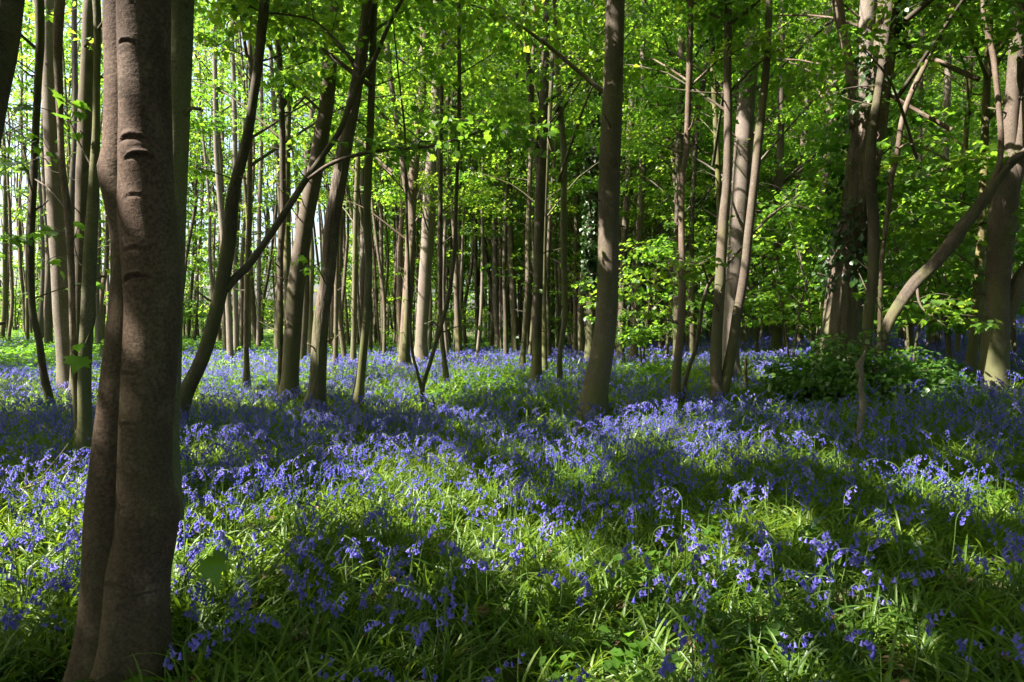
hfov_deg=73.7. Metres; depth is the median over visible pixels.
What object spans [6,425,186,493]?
fallen branch
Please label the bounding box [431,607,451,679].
bluebell
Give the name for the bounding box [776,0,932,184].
beech tree
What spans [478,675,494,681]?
bluebell
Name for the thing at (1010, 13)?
beech tree
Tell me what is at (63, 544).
bluebell
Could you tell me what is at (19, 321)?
sapling
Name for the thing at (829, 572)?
bluebell
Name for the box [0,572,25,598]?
bluebell
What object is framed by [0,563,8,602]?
bluebell
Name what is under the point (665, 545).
bluebell
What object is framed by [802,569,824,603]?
bluebell
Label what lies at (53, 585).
bluebell
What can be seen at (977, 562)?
bluebell
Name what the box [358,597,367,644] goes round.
bluebell
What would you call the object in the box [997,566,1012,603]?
bluebell
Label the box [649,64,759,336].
beech tree
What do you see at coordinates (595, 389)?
beech tree
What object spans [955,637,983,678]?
bluebell
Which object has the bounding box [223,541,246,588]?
bluebell
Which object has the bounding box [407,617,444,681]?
bluebell
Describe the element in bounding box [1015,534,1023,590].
bluebell
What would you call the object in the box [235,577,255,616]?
bluebell
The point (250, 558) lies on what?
bluebell
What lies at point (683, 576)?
bluebell
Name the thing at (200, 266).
sapling
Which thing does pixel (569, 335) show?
beech tree
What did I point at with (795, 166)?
beech tree
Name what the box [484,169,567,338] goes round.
beech tree
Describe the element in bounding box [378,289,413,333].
sapling
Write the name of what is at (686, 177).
beech tree
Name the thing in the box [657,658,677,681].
bluebell
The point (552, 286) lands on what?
beech tree
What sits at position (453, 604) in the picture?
bluebell
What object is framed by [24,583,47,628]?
bluebell
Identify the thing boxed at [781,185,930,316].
sapling
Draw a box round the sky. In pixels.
[0,0,1004,330]
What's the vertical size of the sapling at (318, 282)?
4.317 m
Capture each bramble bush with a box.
[750,330,984,410]
[882,368,1003,408]
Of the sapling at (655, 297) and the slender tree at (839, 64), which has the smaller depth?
the slender tree at (839, 64)
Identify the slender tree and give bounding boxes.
[190,0,359,400]
[190,0,439,330]
[191,0,465,368]
[194,1,435,389]
[195,15,277,354]
[198,69,321,348]
[269,1,500,362]
[288,0,602,383]
[344,8,469,350]
[377,1,580,351]
[378,0,723,373]
[405,45,570,347]
[407,8,574,347]
[408,4,584,362]
[420,0,670,374]
[476,0,660,350]
[478,5,584,337]
[532,0,773,362]
[552,0,723,362]
[552,0,835,310]
[565,0,754,350]
[565,0,781,358]
[601,0,911,356]
[631,0,965,354]
[662,0,940,344]
[669,0,980,336]
[701,0,1003,339]
[744,358,747,390]
[753,0,1007,349]
[771,1,1004,359]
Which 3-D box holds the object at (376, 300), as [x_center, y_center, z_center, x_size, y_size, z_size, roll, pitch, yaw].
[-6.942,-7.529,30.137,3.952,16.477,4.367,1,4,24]
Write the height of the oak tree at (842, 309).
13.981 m
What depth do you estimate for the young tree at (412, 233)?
17.40 m
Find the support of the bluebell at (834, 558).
on the ground
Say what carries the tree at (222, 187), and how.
on the ground
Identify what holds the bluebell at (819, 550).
on the ground
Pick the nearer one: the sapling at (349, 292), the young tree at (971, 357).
the young tree at (971, 357)
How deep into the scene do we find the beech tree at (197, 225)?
37.41 m
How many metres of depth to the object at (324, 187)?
41.82 m
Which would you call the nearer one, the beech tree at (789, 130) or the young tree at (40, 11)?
the young tree at (40, 11)
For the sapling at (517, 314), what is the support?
on the ground
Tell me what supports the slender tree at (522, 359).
on the ground
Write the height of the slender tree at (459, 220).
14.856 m
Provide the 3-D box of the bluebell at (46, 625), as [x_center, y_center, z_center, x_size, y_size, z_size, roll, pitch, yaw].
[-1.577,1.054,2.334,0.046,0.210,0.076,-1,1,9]
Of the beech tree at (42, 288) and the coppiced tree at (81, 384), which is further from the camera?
the beech tree at (42, 288)
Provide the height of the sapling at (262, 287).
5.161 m
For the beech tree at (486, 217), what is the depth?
43.11 m
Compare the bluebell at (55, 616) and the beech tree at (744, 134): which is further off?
the beech tree at (744, 134)
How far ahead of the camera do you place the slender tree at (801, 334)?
20.79 m
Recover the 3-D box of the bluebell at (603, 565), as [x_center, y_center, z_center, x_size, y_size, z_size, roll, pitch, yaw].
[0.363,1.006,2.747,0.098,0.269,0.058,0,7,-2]
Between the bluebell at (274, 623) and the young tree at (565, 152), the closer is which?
the bluebell at (274, 623)
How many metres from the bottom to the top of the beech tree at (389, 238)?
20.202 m
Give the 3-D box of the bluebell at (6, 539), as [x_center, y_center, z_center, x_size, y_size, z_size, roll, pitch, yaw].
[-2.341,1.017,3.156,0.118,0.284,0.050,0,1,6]
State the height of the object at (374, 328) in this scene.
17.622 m
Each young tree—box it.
[0,0,194,407]
[227,0,572,411]
[270,0,518,367]
[357,0,669,408]
[396,0,743,378]
[554,0,858,409]
[650,0,1007,372]
[755,0,1008,373]
[783,0,1008,350]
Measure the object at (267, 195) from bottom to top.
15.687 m
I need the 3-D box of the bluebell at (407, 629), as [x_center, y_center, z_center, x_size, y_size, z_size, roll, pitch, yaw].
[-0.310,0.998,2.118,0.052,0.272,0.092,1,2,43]
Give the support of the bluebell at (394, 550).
on the ground
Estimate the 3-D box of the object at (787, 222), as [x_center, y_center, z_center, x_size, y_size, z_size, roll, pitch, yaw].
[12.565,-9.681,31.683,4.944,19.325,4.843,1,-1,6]
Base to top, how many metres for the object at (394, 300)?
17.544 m
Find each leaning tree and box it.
[0,0,24,324]
[180,0,581,429]
[869,0,1023,405]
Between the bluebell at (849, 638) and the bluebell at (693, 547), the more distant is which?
the bluebell at (693, 547)
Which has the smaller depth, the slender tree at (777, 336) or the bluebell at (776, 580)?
the bluebell at (776, 580)
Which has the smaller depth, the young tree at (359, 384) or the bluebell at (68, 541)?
the bluebell at (68, 541)
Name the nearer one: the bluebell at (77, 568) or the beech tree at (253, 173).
the bluebell at (77, 568)
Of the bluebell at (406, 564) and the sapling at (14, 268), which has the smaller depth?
the bluebell at (406, 564)
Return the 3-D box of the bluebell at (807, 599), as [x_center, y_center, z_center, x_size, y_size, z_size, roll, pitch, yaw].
[1.081,1.015,2.439,0.102,0.273,0.069,4,7,-2]
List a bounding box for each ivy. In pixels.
[567,0,670,293]
[737,0,934,295]
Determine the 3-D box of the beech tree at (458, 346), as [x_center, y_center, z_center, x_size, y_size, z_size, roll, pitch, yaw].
[-2.243,-8.010,25.256,6.746,17.599,6.370,0,1,18]
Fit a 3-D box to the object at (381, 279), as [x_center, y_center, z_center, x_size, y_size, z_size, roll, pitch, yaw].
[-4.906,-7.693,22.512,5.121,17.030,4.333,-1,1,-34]
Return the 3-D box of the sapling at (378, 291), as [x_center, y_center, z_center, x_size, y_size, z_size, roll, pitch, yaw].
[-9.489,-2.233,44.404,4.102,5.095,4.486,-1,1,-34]
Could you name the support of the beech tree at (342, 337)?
on the ground
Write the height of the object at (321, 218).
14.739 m
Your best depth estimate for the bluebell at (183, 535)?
3.00 m
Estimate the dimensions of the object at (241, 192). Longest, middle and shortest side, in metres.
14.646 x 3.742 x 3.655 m
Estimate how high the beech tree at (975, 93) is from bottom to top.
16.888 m
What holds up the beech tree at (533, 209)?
on the ground
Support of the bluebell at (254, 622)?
on the ground
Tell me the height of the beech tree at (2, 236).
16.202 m
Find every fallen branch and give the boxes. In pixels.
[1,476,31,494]
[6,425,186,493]
[821,597,882,613]
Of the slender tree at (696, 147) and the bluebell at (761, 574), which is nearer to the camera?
the bluebell at (761, 574)
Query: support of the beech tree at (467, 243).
on the ground
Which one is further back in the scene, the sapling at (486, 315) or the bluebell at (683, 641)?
the sapling at (486, 315)
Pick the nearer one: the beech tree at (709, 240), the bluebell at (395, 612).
the bluebell at (395, 612)
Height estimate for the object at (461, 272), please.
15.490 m
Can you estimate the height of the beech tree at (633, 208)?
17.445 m
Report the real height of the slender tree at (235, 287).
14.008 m
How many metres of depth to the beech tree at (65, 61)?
27.05 m
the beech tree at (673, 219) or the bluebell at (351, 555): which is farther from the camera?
the beech tree at (673, 219)
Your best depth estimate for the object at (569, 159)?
24.28 m
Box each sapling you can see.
[0,243,40,329]
[0,257,39,320]
[0,280,39,330]
[104,269,207,318]
[183,247,283,329]
[183,267,208,324]
[183,281,209,332]
[184,281,209,334]
[186,263,239,323]
[231,253,283,324]
[238,261,315,325]
[253,264,317,319]
[313,265,391,343]
[314,259,351,340]
[346,271,392,326]
[346,283,386,331]
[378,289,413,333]
[387,277,434,329]
[403,252,487,347]
[412,280,471,336]
[428,297,474,337]
[466,303,487,335]
[473,294,522,336]
[485,289,523,335]
[502,238,585,332]
[549,246,585,334]
[571,235,714,366]
[619,221,716,357]
[621,212,764,346]
[628,183,815,402]
[629,238,698,329]
[689,224,810,356]
[698,209,883,356]
[699,213,866,350]
[728,175,905,357]
[748,187,895,343]
[758,221,863,306]
[764,180,959,351]
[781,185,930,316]
[782,189,968,343]
[799,152,1023,361]
[816,148,986,342]
[821,169,1023,368]
[864,139,1023,352]
[885,171,1023,350]
[897,135,1023,340]
[903,167,1023,362]
[955,169,1023,315]
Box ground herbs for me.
[0,314,1023,681]
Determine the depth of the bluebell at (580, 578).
2.67 m
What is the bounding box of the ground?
[0,321,1023,681]
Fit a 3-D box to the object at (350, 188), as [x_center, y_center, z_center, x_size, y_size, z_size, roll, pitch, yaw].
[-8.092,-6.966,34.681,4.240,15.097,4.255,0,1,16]
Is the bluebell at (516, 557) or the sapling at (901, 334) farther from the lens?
the sapling at (901, 334)
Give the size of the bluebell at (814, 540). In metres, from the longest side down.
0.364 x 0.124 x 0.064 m
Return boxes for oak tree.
[194,0,591,417]
[589,0,1023,368]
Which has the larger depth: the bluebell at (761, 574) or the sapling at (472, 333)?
the sapling at (472, 333)
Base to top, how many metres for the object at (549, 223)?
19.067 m
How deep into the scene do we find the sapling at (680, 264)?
9.61 m
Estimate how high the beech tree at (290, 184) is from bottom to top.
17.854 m
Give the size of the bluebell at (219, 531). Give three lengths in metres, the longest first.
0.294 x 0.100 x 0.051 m
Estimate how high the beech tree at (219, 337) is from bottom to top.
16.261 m
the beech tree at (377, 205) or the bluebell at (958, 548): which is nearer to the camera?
the bluebell at (958, 548)
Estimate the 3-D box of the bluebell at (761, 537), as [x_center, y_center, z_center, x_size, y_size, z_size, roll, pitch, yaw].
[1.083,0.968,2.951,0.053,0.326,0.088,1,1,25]
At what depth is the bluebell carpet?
5.74 m
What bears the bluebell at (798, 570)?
on the ground
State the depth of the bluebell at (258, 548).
3.15 m
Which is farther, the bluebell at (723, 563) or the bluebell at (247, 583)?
the bluebell at (723, 563)
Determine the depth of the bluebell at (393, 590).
2.45 m
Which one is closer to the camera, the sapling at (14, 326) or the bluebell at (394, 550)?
the bluebell at (394, 550)
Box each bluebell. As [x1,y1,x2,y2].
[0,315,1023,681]
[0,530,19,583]
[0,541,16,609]
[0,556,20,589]
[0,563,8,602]
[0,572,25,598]
[0,604,16,672]
[0,607,30,673]
[8,608,23,666]
[9,613,23,654]
[11,527,38,586]
[11,593,70,647]
[12,536,33,590]
[21,577,32,596]
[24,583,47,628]
[25,555,53,623]
[29,530,47,590]
[40,621,61,667]
[42,560,62,599]
[44,577,61,597]
[50,582,69,605]
[50,613,66,662]
[51,544,80,572]
[53,574,70,623]
[54,569,76,615]
[54,578,79,590]
[58,536,73,573]
[59,526,81,606]
[63,557,72,583]
[70,558,80,583]
[74,535,81,568]
[162,642,176,681]
[171,579,181,633]
[172,562,194,595]
[176,527,196,549]
[177,520,188,562]
[178,625,217,681]
[182,608,200,667]
[182,632,210,681]
[183,536,208,593]
[184,541,208,595]
[187,576,205,635]
[188,510,204,572]
[188,593,198,666]
[191,583,211,635]
[193,586,213,647]
[197,537,215,572]
[198,635,230,681]
[206,538,221,549]
[209,532,242,591]
[214,529,228,572]
[218,543,246,587]
[220,605,249,680]
[222,594,243,650]
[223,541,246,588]
[229,588,253,626]
[233,609,259,668]
[235,553,251,577]
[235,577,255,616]
[239,564,250,610]
[240,593,263,676]
[244,544,271,597]
[249,523,269,575]
[249,542,267,570]
[252,612,287,674]
[274,563,305,637]
[278,534,304,587]
[280,539,305,593]
[285,538,305,598]
[286,571,299,642]
[287,539,308,618]
[287,583,307,638]
[291,546,313,598]
[293,544,303,593]
[296,580,318,652]
[300,564,320,626]
[300,600,319,626]
[302,536,316,578]
[305,550,330,601]
[309,534,322,568]
[311,598,340,655]
[313,528,329,562]
[313,596,337,666]
[316,652,333,681]
[317,570,331,598]
[317,574,332,648]
[317,588,330,644]
[330,545,346,594]
[331,590,346,665]
[335,669,359,681]
[340,540,360,582]
[341,535,361,598]
[346,547,356,593]
[346,549,374,596]
[350,540,365,580]
[352,620,384,672]
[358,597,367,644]
[359,578,378,648]
[363,665,395,681]
[365,536,385,587]
[372,542,384,611]
[373,602,389,647]
[383,543,404,600]
[385,575,408,649]
[386,546,396,586]
[386,562,404,622]
[387,608,404,671]
[389,557,411,605]
[394,584,440,660]
[398,556,409,617]
[403,584,414,616]
[404,623,426,681]
[405,547,416,586]
[405,573,413,605]
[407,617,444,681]
[410,535,423,585]
[414,590,438,648]
[415,523,445,585]
[421,666,437,681]
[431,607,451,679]
[436,540,455,605]
[438,584,457,681]
[440,571,457,634]
[441,539,464,589]
[448,544,462,586]
[453,552,471,595]
[459,563,470,611]
[461,602,470,660]
[466,558,481,604]
[478,558,489,620]
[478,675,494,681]
[479,536,490,576]
[490,559,502,595]
[491,532,506,596]
[495,652,526,681]
[502,547,518,629]
[505,537,531,611]
[508,551,521,595]
[527,546,536,578]
[536,566,547,609]
[548,569,565,638]
[548,675,572,681]
[566,552,580,583]
[569,567,600,664]
[571,588,587,639]
[572,571,586,622]
[575,662,589,681]
[592,560,612,622]
[607,567,618,613]
[619,540,633,605]
[632,588,651,641]
[633,545,642,587]
[634,551,657,612]
[644,575,668,619]
[647,525,673,573]
[654,536,671,582]
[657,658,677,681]
[659,616,693,676]
[659,646,680,678]
[660,572,670,635]
[665,589,687,652]
[667,529,685,597]
[678,542,706,580]
[678,573,694,612]
[682,615,695,670]
[683,522,698,567]
[683,563,705,589]
[684,525,693,579]
[689,661,710,681]
[690,553,715,598]
[692,542,715,592]
[692,588,710,679]
[692,631,718,681]
[698,545,718,588]
[698,570,718,609]
[698,585,704,642]
[709,562,728,601]
[719,524,740,571]
[719,536,733,575]
[719,558,740,602]
[730,554,747,594]
[732,560,758,606]
[735,567,751,618]
[741,530,756,595]
[741,544,752,586]
[753,522,774,575]
[753,550,777,590]
[755,546,777,611]
[757,529,768,595]
[758,536,775,585]
[758,567,771,624]
[761,546,777,599]
[764,580,781,606]
[767,570,788,622]
[775,540,790,574]
[776,641,796,681]
[780,567,809,640]
[780,632,797,663]
[797,569,810,604]
[797,589,833,660]
[798,536,834,598]
[798,630,826,669]
[800,540,835,587]
[801,575,833,646]
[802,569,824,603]
[809,540,816,577]
[811,529,829,621]
[811,679,837,681]
[814,557,822,593]
[815,539,841,604]
[822,604,835,667]
[823,560,836,619]
[824,537,840,587]
[830,548,847,585]
[838,555,872,596]
[838,629,872,678]
[840,582,869,628]
[841,537,858,610]
[848,548,873,589]
[849,554,875,598]
[850,637,881,681]
[852,530,872,582]
[859,537,898,595]
[862,569,886,647]
[865,569,884,613]
[866,592,891,609]
[879,523,905,572]
[880,569,921,623]
[908,548,923,603]
[912,567,942,604]
[912,608,955,681]
[952,555,963,592]
[954,649,976,679]
[955,544,969,593]
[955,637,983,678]
[963,554,994,620]
[973,553,990,602]
[988,538,1014,614]
[992,624,1023,658]
[994,523,1023,588]
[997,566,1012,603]
[1000,525,1022,545]
[1002,538,1023,577]
[1004,535,1017,592]
[1011,599,1023,649]
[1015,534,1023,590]
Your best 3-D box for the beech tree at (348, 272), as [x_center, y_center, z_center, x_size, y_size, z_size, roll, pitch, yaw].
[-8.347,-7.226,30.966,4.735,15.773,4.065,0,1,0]
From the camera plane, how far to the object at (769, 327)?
27.67 m
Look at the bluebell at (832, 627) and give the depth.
2.33 m
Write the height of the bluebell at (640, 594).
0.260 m
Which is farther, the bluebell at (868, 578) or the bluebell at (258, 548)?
the bluebell at (258, 548)
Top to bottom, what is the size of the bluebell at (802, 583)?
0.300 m
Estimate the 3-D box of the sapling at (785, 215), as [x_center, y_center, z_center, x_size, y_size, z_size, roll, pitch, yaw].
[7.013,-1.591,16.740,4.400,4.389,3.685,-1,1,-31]
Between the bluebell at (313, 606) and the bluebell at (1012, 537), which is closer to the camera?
the bluebell at (313, 606)
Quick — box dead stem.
[853,350,866,451]
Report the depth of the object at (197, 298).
36.80 m
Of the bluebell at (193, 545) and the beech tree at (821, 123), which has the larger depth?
the beech tree at (821, 123)
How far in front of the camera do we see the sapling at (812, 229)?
14.37 m
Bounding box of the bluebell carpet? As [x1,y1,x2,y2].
[0,315,1023,670]
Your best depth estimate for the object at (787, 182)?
28.60 m
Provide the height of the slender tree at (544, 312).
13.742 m
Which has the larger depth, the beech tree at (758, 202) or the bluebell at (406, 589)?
the beech tree at (758, 202)
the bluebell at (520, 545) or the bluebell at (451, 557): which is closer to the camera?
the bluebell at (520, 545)
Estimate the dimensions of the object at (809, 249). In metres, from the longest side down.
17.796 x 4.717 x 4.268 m
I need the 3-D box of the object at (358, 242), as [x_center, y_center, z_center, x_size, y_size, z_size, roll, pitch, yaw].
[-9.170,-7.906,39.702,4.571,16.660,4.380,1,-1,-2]
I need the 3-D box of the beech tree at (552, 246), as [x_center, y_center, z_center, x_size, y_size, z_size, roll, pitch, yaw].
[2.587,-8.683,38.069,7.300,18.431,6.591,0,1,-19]
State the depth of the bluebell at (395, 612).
2.27 m
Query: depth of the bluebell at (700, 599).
2.60 m
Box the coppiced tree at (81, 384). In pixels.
[7,0,225,481]
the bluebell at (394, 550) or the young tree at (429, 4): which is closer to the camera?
the bluebell at (394, 550)
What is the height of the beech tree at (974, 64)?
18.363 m
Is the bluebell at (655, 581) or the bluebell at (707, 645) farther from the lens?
the bluebell at (655, 581)
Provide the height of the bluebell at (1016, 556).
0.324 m
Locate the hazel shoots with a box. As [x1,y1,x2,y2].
[792,24,965,301]
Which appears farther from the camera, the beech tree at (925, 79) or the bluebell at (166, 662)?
the beech tree at (925, 79)
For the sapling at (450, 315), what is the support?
on the ground
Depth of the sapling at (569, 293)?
26.27 m
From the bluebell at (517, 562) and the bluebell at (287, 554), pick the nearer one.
the bluebell at (517, 562)
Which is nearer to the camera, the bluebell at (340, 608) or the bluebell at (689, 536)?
the bluebell at (340, 608)
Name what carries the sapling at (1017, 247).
on the ground
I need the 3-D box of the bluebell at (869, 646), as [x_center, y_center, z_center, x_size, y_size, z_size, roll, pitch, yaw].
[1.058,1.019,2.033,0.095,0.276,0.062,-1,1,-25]
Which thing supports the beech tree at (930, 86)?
on the ground
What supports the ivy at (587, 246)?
attached to the beech tree at (589, 331)
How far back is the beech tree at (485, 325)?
53.37 m
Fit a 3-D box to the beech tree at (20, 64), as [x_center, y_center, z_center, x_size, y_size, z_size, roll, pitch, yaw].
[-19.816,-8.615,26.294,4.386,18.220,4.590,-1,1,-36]
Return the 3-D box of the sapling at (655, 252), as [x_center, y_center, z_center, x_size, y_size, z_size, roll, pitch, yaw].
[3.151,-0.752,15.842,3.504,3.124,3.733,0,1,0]
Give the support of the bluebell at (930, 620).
on the ground
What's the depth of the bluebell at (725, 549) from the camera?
3.11 m
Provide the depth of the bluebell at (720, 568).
2.90 m
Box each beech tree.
[0,0,78,346]
[0,0,107,343]
[0,10,109,266]
[0,53,70,338]
[0,110,40,334]
[0,119,65,171]
[0,144,15,154]
[0,157,29,242]
[0,175,11,261]
[1,83,71,339]
[6,0,288,393]
[6,18,100,343]
[7,103,42,118]
[9,2,102,339]
[10,49,102,246]
[10,59,109,269]
[14,1,109,333]
[14,36,101,345]
[15,34,65,75]
[17,0,342,394]
[18,0,109,246]
[30,9,193,259]
[61,0,181,681]
[63,0,200,552]
[64,52,202,342]
[65,3,197,261]
[100,94,216,274]
[101,88,212,239]
[184,10,268,290]
[185,13,257,335]
[186,7,271,336]
[186,152,217,281]
[187,16,294,293]
[187,29,266,340]
[188,131,256,331]
[190,8,274,358]
[192,34,267,266]
[193,0,456,405]
[198,0,345,352]
[204,92,298,322]
[206,15,285,343]
[230,63,328,261]
[259,1,351,354]
[274,1,395,364]
[274,128,359,347]
[275,0,566,362]
[290,0,518,369]
[296,51,408,345]
[297,140,403,299]
[321,4,432,339]
[322,173,404,291]
[324,0,765,431]
[330,51,399,350]
[330,172,383,282]
[332,5,414,357]
[336,1,523,223]
[344,16,531,356]
[346,156,414,337]
[348,225,404,329]
[349,42,492,309]
[349,43,447,281]
[351,10,469,267]
[358,111,388,338]
[365,11,489,355]
[372,89,491,278]
[372,210,434,283]
[373,106,419,289]
[384,56,515,319]
[385,94,399,345]
[386,49,492,342]
[389,163,469,309]
[401,0,670,383]
[419,168,490,296]
[419,183,485,299]
[429,7,579,352]
[435,189,491,339]
[436,64,533,255]
[444,47,557,301]
[445,64,549,277]
[449,2,628,357]
[449,77,525,279]
[454,164,487,337]
[464,43,569,296]
[464,209,517,338]
[465,0,710,367]
[465,65,581,323]
[477,52,579,263]
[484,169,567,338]
[485,181,532,309]
[508,69,585,343]
[510,1,675,354]
[514,158,582,288]
[518,103,580,339]
[519,0,675,352]
[553,56,715,332]
[559,1,703,229]
[559,4,665,313]
[569,4,854,378]
[569,122,670,326]
[574,0,849,406]
[575,74,668,330]
[579,0,803,345]
[623,13,733,343]
[624,20,798,339]
[634,20,761,275]
[637,87,710,285]
[643,76,709,322]
[648,43,803,228]
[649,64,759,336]
[650,55,734,251]
[651,0,845,349]
[685,78,775,242]
[696,8,837,335]
[697,100,815,249]
[697,155,772,312]
[709,26,825,329]
[717,3,848,334]
[754,0,849,220]
[757,4,961,244]
[759,4,848,326]
[766,0,954,199]
[769,0,1023,392]
[771,12,885,272]
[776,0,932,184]
[777,0,992,336]
[791,8,894,253]
[810,0,1006,257]
[845,13,1002,331]
[880,14,1023,284]
[884,44,962,164]
[891,13,1007,330]
[891,18,1023,207]
[896,16,1006,208]
[897,1,1019,206]
[910,20,1005,261]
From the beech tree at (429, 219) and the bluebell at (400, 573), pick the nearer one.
the bluebell at (400, 573)
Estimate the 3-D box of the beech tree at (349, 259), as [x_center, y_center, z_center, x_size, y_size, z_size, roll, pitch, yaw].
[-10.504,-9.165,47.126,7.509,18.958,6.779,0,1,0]
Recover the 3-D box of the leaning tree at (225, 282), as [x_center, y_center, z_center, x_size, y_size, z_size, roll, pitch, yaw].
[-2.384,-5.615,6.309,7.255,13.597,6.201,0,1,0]
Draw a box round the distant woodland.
[0,102,1023,336]
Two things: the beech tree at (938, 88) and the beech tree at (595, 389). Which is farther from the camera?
the beech tree at (938, 88)
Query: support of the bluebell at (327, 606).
on the ground
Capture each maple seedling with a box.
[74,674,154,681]
[171,547,231,616]
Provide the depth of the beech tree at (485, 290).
58.78 m
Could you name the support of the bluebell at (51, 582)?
on the ground
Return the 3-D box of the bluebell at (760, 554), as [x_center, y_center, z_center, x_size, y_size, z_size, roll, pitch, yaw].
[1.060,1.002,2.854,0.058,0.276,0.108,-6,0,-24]
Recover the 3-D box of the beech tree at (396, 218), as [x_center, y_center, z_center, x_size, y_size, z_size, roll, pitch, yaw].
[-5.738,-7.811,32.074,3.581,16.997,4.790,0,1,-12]
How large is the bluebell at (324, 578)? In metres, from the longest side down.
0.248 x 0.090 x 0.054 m
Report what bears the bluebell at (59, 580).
on the ground
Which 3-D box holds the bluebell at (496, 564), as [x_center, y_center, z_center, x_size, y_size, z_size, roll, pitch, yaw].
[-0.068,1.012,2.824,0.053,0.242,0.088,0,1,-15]
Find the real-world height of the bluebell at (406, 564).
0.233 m
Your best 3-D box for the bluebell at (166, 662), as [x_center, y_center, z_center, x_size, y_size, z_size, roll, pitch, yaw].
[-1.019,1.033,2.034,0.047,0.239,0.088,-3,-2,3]
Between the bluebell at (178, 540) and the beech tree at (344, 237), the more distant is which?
the beech tree at (344, 237)
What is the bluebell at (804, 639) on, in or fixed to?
on the ground
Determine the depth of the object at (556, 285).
26.88 m
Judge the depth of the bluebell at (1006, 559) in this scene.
2.74 m
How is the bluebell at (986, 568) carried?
on the ground
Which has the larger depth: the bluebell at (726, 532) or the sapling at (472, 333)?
the sapling at (472, 333)
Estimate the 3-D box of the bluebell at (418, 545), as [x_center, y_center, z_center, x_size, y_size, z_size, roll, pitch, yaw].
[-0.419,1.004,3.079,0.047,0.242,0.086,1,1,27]
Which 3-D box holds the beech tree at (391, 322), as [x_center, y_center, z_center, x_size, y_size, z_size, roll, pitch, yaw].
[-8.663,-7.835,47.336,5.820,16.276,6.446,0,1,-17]
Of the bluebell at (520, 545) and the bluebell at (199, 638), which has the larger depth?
the bluebell at (520, 545)
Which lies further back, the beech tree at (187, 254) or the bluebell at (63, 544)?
the beech tree at (187, 254)

